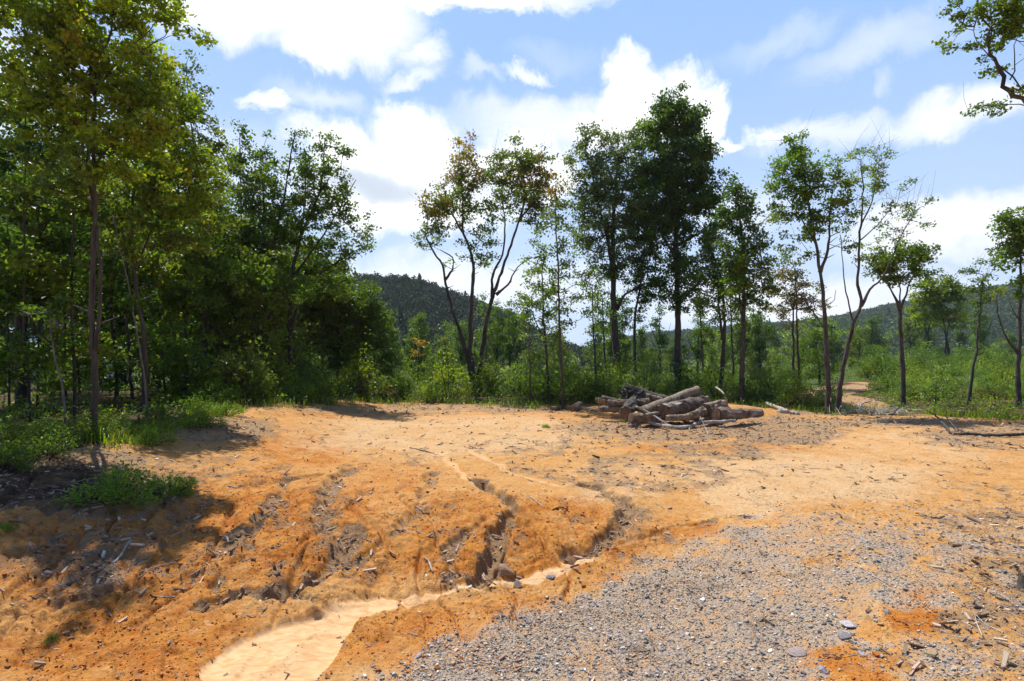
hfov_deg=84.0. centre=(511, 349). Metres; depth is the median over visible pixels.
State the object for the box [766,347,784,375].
valley tree
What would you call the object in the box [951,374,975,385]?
shrub
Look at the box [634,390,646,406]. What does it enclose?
log
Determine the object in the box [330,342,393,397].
shrub
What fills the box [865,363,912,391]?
shrub
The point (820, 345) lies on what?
valley tree
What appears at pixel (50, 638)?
weed clump
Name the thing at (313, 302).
forest tree
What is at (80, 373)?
forest tree
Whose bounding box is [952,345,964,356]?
shrub
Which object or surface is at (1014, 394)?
shrub
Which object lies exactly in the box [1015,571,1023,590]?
stump
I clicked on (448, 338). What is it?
valley tree
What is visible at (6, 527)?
weed clump
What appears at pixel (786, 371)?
shrub
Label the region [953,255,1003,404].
leaning tree
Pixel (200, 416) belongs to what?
weed clump
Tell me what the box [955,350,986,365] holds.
shrub
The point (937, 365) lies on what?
shrub
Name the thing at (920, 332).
valley tree
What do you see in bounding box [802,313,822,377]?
valley tree
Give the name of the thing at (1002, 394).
shrub
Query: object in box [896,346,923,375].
shrub
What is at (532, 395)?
shrub
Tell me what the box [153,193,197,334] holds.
valley tree
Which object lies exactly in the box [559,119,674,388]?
tree
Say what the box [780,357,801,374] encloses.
shrub
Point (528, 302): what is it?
young tree
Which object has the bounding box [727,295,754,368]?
valley tree
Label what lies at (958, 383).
shrub
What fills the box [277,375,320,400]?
shrub
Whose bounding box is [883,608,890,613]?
rock
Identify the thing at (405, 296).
hill forest
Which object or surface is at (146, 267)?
forest tree
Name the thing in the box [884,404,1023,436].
dead branch
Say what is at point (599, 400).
log
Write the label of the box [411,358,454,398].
shrub
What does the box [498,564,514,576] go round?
rock
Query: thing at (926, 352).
shrub
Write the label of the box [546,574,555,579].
rock
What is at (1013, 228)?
edge tree
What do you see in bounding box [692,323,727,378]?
valley tree
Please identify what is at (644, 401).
log
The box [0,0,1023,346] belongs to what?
sky
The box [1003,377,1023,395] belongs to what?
shrub
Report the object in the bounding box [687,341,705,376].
valley tree
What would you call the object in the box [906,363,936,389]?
shrub
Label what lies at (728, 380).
shrub
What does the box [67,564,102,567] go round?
dead branch
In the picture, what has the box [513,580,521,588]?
rock
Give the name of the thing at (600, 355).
valley tree
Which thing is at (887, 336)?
valley tree
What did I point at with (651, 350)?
valley tree
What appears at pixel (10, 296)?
forest tree
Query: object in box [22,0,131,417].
forest tree
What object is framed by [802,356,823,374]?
shrub
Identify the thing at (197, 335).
valley tree
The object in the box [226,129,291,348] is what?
spire tree
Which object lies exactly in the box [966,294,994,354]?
valley tree
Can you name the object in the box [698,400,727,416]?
log
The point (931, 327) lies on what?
valley tree
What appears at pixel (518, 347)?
valley tree
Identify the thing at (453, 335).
valley tree
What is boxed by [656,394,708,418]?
log
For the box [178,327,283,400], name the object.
shrub
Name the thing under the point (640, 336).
valley tree
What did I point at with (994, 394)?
shrub
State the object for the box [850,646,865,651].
dead branch
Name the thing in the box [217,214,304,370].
forest tree
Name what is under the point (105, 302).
forest tree
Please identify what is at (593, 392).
shrub
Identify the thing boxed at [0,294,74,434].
crooked sapling
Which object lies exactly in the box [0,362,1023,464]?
ground cover
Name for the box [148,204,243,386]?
forest tree
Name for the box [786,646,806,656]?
rock
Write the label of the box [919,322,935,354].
valley tree
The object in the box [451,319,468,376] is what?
valley tree
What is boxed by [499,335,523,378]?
valley tree
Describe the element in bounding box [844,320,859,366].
valley tree
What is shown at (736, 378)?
shrub
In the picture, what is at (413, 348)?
valley tree
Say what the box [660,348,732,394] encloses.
shrub
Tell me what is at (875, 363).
shrub
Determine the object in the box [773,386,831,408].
shrub
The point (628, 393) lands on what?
root wad
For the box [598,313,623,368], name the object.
valley tree
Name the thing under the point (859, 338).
olive tree
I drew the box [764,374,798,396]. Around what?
shrub
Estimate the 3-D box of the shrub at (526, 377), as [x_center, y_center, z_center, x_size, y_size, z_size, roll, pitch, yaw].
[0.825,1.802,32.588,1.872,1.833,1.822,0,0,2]
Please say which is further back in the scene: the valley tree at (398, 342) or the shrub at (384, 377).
the valley tree at (398, 342)
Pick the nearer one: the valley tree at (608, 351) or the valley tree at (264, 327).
the valley tree at (264, 327)
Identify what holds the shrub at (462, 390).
on the ground at (310, 627)
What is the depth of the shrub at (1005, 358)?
42.01 m
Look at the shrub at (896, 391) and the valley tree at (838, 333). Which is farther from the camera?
the valley tree at (838, 333)
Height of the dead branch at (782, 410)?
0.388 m
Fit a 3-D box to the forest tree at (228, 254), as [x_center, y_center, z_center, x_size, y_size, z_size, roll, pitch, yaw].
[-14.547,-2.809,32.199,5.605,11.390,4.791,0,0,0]
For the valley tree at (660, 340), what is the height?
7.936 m
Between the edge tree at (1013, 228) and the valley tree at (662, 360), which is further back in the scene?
the valley tree at (662, 360)
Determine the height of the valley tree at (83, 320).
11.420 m
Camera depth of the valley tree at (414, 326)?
75.86 m
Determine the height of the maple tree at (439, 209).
15.372 m
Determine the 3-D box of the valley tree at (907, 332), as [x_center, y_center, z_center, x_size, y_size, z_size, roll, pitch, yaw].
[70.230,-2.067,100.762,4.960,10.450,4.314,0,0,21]
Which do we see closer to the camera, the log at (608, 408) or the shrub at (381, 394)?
the log at (608, 408)
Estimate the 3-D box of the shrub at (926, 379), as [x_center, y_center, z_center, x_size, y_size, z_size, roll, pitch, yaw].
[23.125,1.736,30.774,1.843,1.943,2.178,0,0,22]
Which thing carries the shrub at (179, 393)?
on the ground at (310, 627)
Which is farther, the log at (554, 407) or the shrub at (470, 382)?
the shrub at (470, 382)
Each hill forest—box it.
[247,271,656,374]
[569,281,1023,358]
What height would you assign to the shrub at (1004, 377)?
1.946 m
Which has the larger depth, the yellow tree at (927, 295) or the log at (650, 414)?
the yellow tree at (927, 295)
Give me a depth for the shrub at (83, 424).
11.88 m
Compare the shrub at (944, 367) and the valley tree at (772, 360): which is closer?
the shrub at (944, 367)
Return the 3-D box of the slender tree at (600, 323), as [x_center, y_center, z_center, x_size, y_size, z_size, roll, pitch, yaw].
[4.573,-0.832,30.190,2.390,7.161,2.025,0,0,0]
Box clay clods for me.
[0,427,1023,680]
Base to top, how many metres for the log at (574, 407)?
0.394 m
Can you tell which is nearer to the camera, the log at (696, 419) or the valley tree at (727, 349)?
the log at (696, 419)
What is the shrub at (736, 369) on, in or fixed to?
on the ground at (310, 627)
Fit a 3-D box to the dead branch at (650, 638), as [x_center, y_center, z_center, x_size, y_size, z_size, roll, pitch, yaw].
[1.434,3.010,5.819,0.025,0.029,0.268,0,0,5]
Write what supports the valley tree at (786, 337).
on the ground at (310, 627)
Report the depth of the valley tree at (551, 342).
90.02 m
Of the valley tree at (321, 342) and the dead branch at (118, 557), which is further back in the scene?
the valley tree at (321, 342)
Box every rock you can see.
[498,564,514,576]
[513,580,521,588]
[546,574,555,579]
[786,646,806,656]
[818,664,826,672]
[837,631,851,639]
[839,620,855,627]
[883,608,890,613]
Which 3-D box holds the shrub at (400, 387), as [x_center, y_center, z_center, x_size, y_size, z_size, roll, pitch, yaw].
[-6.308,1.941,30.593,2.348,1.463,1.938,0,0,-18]
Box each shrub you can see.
[0,408,34,448]
[0,435,44,473]
[5,419,80,459]
[18,414,81,445]
[30,411,80,441]
[71,406,124,440]
[74,397,117,419]
[77,427,105,442]
[98,414,131,440]
[99,407,132,431]
[105,418,133,432]
[133,415,165,433]
[140,397,174,420]
[166,388,197,400]
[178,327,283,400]
[179,355,259,402]
[183,390,218,411]
[186,377,247,406]
[227,359,286,393]
[237,364,279,401]
[246,339,299,394]
[270,308,332,380]
[272,365,326,392]
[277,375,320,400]
[278,358,344,397]
[293,361,343,398]
[319,371,355,395]
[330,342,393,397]
[344,368,367,393]
[344,375,398,399]
[369,362,399,394]
[372,372,414,396]
[392,362,423,396]
[408,371,459,402]
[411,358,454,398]
[416,346,483,402]
[448,383,474,398]
[457,369,500,394]
[463,350,515,395]
[467,373,482,395]
[484,385,502,396]
[485,370,527,395]
[492,353,542,394]
[516,365,534,391]
[522,359,597,405]
[522,376,545,401]
[523,330,575,396]
[524,383,572,405]
[549,365,615,403]
[572,372,613,402]
[574,357,629,394]
[589,360,624,397]
[597,347,643,395]
[622,340,667,391]
[655,373,703,395]
[659,382,676,393]
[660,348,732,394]
[696,356,738,400]
[706,383,736,395]
[723,360,744,388]
[725,371,757,394]
[730,387,756,401]
[733,354,799,401]
[746,383,791,402]
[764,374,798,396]
[769,365,814,407]
[770,356,796,380]
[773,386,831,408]
[779,370,814,402]
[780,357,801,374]
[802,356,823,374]
[810,378,841,409]
[816,383,846,402]
[850,344,881,368]
[852,354,881,379]
[862,345,898,378]
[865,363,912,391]
[866,351,892,373]
[873,343,898,368]
[873,376,900,391]
[882,361,899,373]
[888,374,913,399]
[892,357,928,379]
[894,346,933,376]
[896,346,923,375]
[905,369,929,384]
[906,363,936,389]
[906,378,931,399]
[907,337,936,362]
[913,346,943,368]
[913,356,958,404]
[920,364,960,397]
[923,357,957,381]
[928,358,946,376]
[929,346,948,364]
[942,375,976,395]
[946,365,968,376]
[947,386,988,399]
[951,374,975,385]
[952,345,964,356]
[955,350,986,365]
[959,340,995,367]
[962,353,995,376]
[963,356,988,368]
[964,358,988,377]
[967,372,996,398]
[974,372,1004,384]
[976,385,1015,399]
[979,381,1012,399]
[987,347,1021,377]
[987,360,1023,385]
[988,338,1015,365]
[989,359,1023,379]
[996,381,1014,396]
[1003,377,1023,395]
[1004,385,1023,400]
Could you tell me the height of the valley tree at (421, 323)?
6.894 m
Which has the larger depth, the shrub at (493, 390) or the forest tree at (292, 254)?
the forest tree at (292, 254)
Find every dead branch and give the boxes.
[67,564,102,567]
[111,539,131,563]
[425,557,433,578]
[628,417,706,429]
[636,406,667,423]
[649,636,654,650]
[766,401,799,414]
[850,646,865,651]
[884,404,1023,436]
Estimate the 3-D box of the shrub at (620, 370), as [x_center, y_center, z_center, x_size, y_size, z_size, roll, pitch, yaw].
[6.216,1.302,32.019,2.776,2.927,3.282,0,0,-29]
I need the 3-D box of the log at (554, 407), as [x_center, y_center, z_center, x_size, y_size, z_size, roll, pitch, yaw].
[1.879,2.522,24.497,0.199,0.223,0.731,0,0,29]
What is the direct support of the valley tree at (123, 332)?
on the ground at (310, 627)
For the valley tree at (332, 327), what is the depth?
29.51 m
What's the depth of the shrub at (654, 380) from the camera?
29.68 m
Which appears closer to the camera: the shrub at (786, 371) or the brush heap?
the brush heap
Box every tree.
[0,0,87,421]
[0,5,56,395]
[0,84,113,406]
[0,145,30,344]
[0,145,101,405]
[0,157,11,347]
[0,157,37,383]
[0,161,103,385]
[0,205,82,341]
[0,220,68,418]
[0,225,35,378]
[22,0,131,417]
[26,151,84,326]
[28,140,130,400]
[28,316,69,327]
[29,121,121,392]
[59,231,104,386]
[63,7,233,411]
[72,148,138,388]
[75,142,161,397]
[81,178,186,401]
[82,259,133,381]
[85,145,138,383]
[94,205,140,388]
[103,166,177,387]
[105,166,173,388]
[119,163,211,392]
[119,234,191,389]
[129,156,202,389]
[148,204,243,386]
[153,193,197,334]
[167,180,248,380]
[169,49,253,371]
[172,212,237,369]
[177,199,264,378]
[187,228,222,360]
[192,198,290,370]
[208,119,273,367]
[213,243,320,379]
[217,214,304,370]
[226,124,381,378]
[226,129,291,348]
[245,249,284,358]
[252,205,334,353]
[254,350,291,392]
[257,237,358,381]
[279,310,301,364]
[292,258,375,377]
[293,239,314,367]
[304,279,410,385]
[309,330,333,368]
[316,284,364,385]
[362,326,378,378]
[368,329,383,378]
[379,324,402,379]
[399,315,433,380]
[401,325,431,378]
[402,330,426,371]
[404,309,433,375]
[410,129,563,395]
[431,320,456,362]
[433,322,457,380]
[444,319,468,381]
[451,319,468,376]
[453,323,467,379]
[463,347,487,372]
[464,339,485,371]
[472,291,501,378]
[485,300,509,377]
[487,338,502,379]
[498,301,519,376]
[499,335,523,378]
[501,299,527,377]
[510,224,570,403]
[518,339,541,377]
[528,170,598,409]
[540,325,572,380]
[541,325,574,381]
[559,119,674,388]
[567,353,581,370]
[576,266,623,379]
[580,317,606,377]
[585,286,619,368]
[590,341,607,376]
[591,294,631,369]
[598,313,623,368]
[602,312,624,360]
[617,297,639,369]
[618,241,669,376]
[620,346,637,380]
[621,80,735,391]
[630,324,654,369]
[643,346,663,379]
[648,304,673,372]
[654,347,669,377]
[662,354,670,376]
[664,337,674,374]
[673,334,689,379]
[678,225,741,396]
[683,270,718,371]
[687,310,709,372]
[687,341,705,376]
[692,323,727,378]
[700,338,720,373]
[707,171,783,402]
[713,330,739,371]
[719,324,753,376]
[721,272,750,392]
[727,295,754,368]
[736,290,780,377]
[739,304,770,380]
[747,314,768,380]
[755,125,864,413]
[761,247,836,378]
[762,325,783,370]
[763,344,784,378]
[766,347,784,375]
[776,326,816,375]
[777,330,804,366]
[791,327,811,371]
[794,317,848,383]
[798,316,819,367]
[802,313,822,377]
[816,316,838,373]
[820,322,845,373]
[822,324,848,372]
[830,329,844,368]
[834,125,938,413]
[840,326,865,369]
[842,325,875,361]
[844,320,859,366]
[850,239,943,408]
[859,318,883,352]
[860,313,889,354]
[876,330,893,355]
[892,312,924,357]
[904,276,955,357]
[910,307,927,355]
[917,322,943,359]
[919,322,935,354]
[923,273,973,360]
[931,0,1023,117]
[941,342,952,357]
[951,309,974,353]
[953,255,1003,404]
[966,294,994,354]
[968,334,989,352]
[985,206,1023,407]
[988,337,1004,356]
[1001,331,1022,357]
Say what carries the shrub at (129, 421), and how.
on the ground at (310, 627)
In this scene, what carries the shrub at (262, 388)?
on the ground at (310, 627)
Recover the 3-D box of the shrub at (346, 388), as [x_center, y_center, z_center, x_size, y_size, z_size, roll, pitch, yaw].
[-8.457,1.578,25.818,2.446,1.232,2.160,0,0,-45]
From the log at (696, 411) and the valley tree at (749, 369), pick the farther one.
the valley tree at (749, 369)
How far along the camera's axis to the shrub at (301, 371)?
23.94 m
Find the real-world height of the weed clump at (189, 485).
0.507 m
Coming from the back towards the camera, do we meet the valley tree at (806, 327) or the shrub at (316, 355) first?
the valley tree at (806, 327)
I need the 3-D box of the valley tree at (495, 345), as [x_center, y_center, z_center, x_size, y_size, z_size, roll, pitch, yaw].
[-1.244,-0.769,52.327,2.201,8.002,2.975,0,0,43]
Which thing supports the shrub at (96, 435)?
on the ground at (310, 627)
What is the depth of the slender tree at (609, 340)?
37.94 m
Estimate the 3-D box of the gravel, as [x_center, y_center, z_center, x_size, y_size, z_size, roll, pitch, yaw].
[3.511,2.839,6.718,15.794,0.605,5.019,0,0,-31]
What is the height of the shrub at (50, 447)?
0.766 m
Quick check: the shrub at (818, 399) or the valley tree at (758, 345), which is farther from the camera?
the valley tree at (758, 345)
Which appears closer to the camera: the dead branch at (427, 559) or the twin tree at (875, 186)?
the dead branch at (427, 559)
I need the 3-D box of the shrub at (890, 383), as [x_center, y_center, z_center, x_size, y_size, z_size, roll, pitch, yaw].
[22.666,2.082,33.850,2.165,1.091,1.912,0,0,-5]
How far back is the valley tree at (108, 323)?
38.39 m
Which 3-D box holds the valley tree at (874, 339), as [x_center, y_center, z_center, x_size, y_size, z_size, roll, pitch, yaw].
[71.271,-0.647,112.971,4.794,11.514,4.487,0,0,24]
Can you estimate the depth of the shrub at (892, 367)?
43.28 m
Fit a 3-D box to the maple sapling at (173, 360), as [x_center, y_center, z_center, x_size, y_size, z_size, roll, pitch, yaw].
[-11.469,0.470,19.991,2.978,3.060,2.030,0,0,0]
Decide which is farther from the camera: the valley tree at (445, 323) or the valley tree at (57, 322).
the valley tree at (445, 323)
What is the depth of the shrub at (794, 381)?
25.66 m
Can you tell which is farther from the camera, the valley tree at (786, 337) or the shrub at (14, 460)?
the valley tree at (786, 337)
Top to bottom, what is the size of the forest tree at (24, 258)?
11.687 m
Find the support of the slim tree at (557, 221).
on the ground at (310, 627)
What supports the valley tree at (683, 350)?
on the ground at (310, 627)
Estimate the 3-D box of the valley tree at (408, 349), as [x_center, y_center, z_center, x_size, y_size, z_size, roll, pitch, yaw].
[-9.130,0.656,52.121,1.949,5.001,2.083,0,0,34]
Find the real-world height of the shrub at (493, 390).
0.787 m
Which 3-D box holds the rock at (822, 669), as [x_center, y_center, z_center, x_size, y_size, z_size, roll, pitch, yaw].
[2.866,2.940,5.238,0.083,0.044,0.084,0,0,35]
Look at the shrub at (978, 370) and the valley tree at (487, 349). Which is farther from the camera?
the valley tree at (487, 349)
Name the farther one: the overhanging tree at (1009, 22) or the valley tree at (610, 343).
the valley tree at (610, 343)
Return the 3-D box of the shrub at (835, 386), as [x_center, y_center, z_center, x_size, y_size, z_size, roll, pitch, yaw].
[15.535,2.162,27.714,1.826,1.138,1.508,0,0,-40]
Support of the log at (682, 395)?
on the log at (686, 405)
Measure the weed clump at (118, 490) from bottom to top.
0.845 m
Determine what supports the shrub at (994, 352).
on the ground at (310, 627)
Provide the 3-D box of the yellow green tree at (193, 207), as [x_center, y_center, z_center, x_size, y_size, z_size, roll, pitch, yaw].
[-10.755,-3.929,17.251,4.377,11.853,3.578,0,0,0]
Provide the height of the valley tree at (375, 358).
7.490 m
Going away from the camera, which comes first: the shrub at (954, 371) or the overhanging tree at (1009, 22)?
the overhanging tree at (1009, 22)
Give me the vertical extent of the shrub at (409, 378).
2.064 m
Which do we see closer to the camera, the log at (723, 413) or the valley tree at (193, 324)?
the log at (723, 413)
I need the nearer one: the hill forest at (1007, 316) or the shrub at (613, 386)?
the shrub at (613, 386)
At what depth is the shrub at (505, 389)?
32.00 m
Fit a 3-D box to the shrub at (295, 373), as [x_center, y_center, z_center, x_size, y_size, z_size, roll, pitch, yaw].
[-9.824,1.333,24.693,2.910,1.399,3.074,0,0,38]
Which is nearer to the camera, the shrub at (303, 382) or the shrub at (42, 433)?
the shrub at (42, 433)
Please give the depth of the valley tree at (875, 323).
113.93 m
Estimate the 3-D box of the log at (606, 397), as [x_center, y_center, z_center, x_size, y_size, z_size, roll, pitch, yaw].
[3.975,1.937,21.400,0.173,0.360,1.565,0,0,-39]
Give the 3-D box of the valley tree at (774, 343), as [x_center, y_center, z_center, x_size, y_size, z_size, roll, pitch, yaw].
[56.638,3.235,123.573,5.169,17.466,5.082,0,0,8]
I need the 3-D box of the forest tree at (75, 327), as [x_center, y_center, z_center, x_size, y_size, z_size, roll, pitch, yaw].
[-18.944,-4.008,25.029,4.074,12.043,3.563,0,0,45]
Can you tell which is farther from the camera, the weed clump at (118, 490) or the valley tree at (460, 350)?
the valley tree at (460, 350)
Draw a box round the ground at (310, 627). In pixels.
[0,313,1023,680]
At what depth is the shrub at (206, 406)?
17.11 m
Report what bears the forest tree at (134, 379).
on the ground at (310, 627)
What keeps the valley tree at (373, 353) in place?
on the ground at (310, 627)
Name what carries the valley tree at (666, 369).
on the ground at (310, 627)
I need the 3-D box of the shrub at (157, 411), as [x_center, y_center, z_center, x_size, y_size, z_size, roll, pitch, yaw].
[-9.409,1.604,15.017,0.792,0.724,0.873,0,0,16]
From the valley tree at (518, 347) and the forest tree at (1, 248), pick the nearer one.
the forest tree at (1, 248)
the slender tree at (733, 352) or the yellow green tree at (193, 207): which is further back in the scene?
the slender tree at (733, 352)
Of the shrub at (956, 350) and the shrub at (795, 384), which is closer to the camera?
the shrub at (795, 384)
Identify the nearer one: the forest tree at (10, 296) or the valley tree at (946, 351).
the forest tree at (10, 296)
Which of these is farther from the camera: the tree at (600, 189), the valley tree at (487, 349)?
the valley tree at (487, 349)
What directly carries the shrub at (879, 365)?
on the ground at (310, 627)
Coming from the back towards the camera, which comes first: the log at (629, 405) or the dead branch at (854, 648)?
the log at (629, 405)
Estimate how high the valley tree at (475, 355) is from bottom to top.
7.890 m
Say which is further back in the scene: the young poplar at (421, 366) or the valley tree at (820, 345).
the valley tree at (820, 345)
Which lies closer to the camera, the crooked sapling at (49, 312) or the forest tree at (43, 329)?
the crooked sapling at (49, 312)
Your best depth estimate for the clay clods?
6.55 m
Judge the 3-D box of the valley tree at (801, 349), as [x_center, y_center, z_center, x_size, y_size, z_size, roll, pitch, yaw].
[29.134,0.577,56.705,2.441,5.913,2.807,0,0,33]
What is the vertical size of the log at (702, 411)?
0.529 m
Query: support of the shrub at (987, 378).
on the ground at (310, 627)
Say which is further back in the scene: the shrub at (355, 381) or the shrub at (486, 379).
the shrub at (486, 379)
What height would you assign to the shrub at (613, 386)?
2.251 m
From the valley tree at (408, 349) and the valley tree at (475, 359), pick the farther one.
the valley tree at (475, 359)
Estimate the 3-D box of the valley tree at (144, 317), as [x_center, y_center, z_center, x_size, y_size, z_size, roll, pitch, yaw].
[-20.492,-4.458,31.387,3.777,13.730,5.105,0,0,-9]
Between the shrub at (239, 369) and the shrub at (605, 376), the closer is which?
the shrub at (239, 369)
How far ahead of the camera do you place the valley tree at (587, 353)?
71.85 m
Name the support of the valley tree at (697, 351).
on the ground at (310, 627)
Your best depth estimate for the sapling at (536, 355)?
25.97 m
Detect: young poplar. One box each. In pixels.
[404,335,440,385]
[433,334,466,386]
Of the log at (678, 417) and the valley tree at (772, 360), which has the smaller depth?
the log at (678, 417)
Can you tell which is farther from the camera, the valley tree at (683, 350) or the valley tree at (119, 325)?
the valley tree at (683, 350)
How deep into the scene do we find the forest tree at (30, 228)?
18.78 m
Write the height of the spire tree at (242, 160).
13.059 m
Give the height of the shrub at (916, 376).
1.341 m
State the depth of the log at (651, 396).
21.44 m
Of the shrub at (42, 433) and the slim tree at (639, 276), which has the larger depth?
the slim tree at (639, 276)
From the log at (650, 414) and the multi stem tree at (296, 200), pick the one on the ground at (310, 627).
the multi stem tree at (296, 200)
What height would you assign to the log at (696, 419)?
0.475 m
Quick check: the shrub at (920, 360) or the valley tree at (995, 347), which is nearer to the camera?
the shrub at (920, 360)
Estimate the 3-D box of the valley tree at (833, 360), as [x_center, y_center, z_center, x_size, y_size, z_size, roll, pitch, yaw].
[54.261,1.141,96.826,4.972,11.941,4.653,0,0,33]
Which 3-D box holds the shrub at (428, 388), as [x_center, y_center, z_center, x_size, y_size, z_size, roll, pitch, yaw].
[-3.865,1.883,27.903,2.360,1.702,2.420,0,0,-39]
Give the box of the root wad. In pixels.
[615,381,635,398]
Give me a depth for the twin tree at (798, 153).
23.38 m
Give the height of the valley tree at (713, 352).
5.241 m
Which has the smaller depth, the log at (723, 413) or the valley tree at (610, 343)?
the log at (723, 413)
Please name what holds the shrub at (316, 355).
on the ground at (310, 627)
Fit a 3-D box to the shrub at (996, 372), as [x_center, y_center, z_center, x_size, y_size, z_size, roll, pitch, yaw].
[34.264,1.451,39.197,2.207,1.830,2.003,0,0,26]
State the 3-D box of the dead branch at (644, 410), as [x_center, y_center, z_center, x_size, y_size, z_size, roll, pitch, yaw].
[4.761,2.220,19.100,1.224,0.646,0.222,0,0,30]
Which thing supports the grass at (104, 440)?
on the ground at (310, 627)
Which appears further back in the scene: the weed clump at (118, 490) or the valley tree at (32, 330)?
the valley tree at (32, 330)
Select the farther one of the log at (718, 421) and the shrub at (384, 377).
the shrub at (384, 377)
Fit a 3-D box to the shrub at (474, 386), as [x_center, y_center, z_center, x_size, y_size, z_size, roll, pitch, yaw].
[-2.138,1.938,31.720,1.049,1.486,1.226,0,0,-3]
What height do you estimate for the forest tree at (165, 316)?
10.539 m
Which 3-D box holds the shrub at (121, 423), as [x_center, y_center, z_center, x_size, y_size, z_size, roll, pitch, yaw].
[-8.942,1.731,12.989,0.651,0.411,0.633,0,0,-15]
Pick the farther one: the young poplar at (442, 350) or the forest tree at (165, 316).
the young poplar at (442, 350)
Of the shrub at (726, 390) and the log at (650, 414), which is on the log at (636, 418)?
the log at (650, 414)
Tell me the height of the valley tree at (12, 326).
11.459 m
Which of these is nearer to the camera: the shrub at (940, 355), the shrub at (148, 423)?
the shrub at (148, 423)
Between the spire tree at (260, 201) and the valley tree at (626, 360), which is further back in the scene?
the valley tree at (626, 360)
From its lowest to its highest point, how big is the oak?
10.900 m
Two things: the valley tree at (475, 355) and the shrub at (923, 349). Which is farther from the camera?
the valley tree at (475, 355)
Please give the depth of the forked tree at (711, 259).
30.80 m
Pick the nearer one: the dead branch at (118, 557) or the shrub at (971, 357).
the dead branch at (118, 557)
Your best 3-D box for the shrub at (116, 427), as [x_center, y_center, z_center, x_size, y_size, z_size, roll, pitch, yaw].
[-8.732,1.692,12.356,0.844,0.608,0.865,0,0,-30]
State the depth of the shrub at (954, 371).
42.78 m
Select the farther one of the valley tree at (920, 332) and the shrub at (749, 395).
the valley tree at (920, 332)
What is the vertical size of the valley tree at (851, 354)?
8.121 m
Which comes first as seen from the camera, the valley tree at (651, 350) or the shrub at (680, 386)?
the shrub at (680, 386)
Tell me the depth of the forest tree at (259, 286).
23.75 m
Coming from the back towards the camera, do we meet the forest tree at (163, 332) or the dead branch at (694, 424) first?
the forest tree at (163, 332)
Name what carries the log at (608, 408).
on the ground at (310, 627)
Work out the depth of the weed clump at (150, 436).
12.26 m
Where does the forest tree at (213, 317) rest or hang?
on the ground at (310, 627)
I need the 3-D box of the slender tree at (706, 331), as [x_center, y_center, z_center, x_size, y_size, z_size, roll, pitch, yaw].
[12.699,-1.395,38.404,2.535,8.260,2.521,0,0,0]
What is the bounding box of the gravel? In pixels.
[313,481,1023,680]
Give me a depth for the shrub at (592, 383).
28.09 m
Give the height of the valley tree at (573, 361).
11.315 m
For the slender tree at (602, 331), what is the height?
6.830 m
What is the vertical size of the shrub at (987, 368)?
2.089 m
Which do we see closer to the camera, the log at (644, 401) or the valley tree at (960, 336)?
the log at (644, 401)
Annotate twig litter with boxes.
[7,399,1023,664]
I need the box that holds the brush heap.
[828,401,934,415]
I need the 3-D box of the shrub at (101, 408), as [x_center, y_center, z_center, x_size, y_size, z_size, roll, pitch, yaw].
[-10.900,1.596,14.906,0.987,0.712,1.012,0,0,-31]
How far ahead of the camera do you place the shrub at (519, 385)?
31.59 m
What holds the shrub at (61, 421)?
on the ground at (310, 627)
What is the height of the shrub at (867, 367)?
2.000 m
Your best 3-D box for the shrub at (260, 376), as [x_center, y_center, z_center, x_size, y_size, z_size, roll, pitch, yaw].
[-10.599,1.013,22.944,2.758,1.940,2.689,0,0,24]
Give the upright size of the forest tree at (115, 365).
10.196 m
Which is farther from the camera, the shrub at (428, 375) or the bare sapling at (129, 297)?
the shrub at (428, 375)
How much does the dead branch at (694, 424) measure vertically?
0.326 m
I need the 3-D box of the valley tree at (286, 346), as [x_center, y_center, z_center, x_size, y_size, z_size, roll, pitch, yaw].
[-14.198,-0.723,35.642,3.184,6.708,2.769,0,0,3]
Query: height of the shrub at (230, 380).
1.846 m
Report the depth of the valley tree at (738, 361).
66.77 m
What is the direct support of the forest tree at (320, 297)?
on the ground at (310, 627)
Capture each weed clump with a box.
[0,521,19,532]
[43,632,59,644]
[48,452,190,509]
[110,423,182,447]
[137,471,200,499]
[169,407,227,429]
[207,399,248,417]
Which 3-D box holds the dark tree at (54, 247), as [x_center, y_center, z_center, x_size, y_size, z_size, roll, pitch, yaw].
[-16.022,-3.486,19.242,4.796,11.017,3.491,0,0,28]
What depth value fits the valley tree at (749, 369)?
97.79 m
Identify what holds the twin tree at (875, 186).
on the ground at (310, 627)
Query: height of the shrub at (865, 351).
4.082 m
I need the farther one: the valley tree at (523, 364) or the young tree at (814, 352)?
the valley tree at (523, 364)
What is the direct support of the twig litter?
on the ground at (310, 627)
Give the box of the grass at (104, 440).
[59,391,1023,454]
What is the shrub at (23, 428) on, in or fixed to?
on the ground at (310, 627)
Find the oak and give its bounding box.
[0,0,217,434]
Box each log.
[550,406,560,409]
[570,401,582,411]
[595,397,620,404]
[598,406,619,411]
[601,395,617,399]
[607,398,649,405]
[619,394,639,418]
[628,413,661,423]
[631,385,665,400]
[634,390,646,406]
[637,386,700,413]
[643,409,669,417]
[644,393,661,400]
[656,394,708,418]
[661,410,701,420]
[665,413,692,420]
[682,406,706,421]
[691,400,721,415]
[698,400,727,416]
[703,419,735,423]
[709,407,763,420]
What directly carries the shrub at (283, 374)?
on the ground at (310, 627)
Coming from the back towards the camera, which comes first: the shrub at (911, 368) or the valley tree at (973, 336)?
the valley tree at (973, 336)
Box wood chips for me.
[0,389,1023,680]
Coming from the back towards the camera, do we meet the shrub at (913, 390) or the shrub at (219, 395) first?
the shrub at (913, 390)
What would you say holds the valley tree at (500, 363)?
on the ground at (310, 627)
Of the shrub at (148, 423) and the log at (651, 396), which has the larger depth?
the log at (651, 396)
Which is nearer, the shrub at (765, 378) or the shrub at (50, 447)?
the shrub at (50, 447)
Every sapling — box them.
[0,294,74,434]
[88,215,161,419]
[137,320,228,403]
[500,313,546,404]

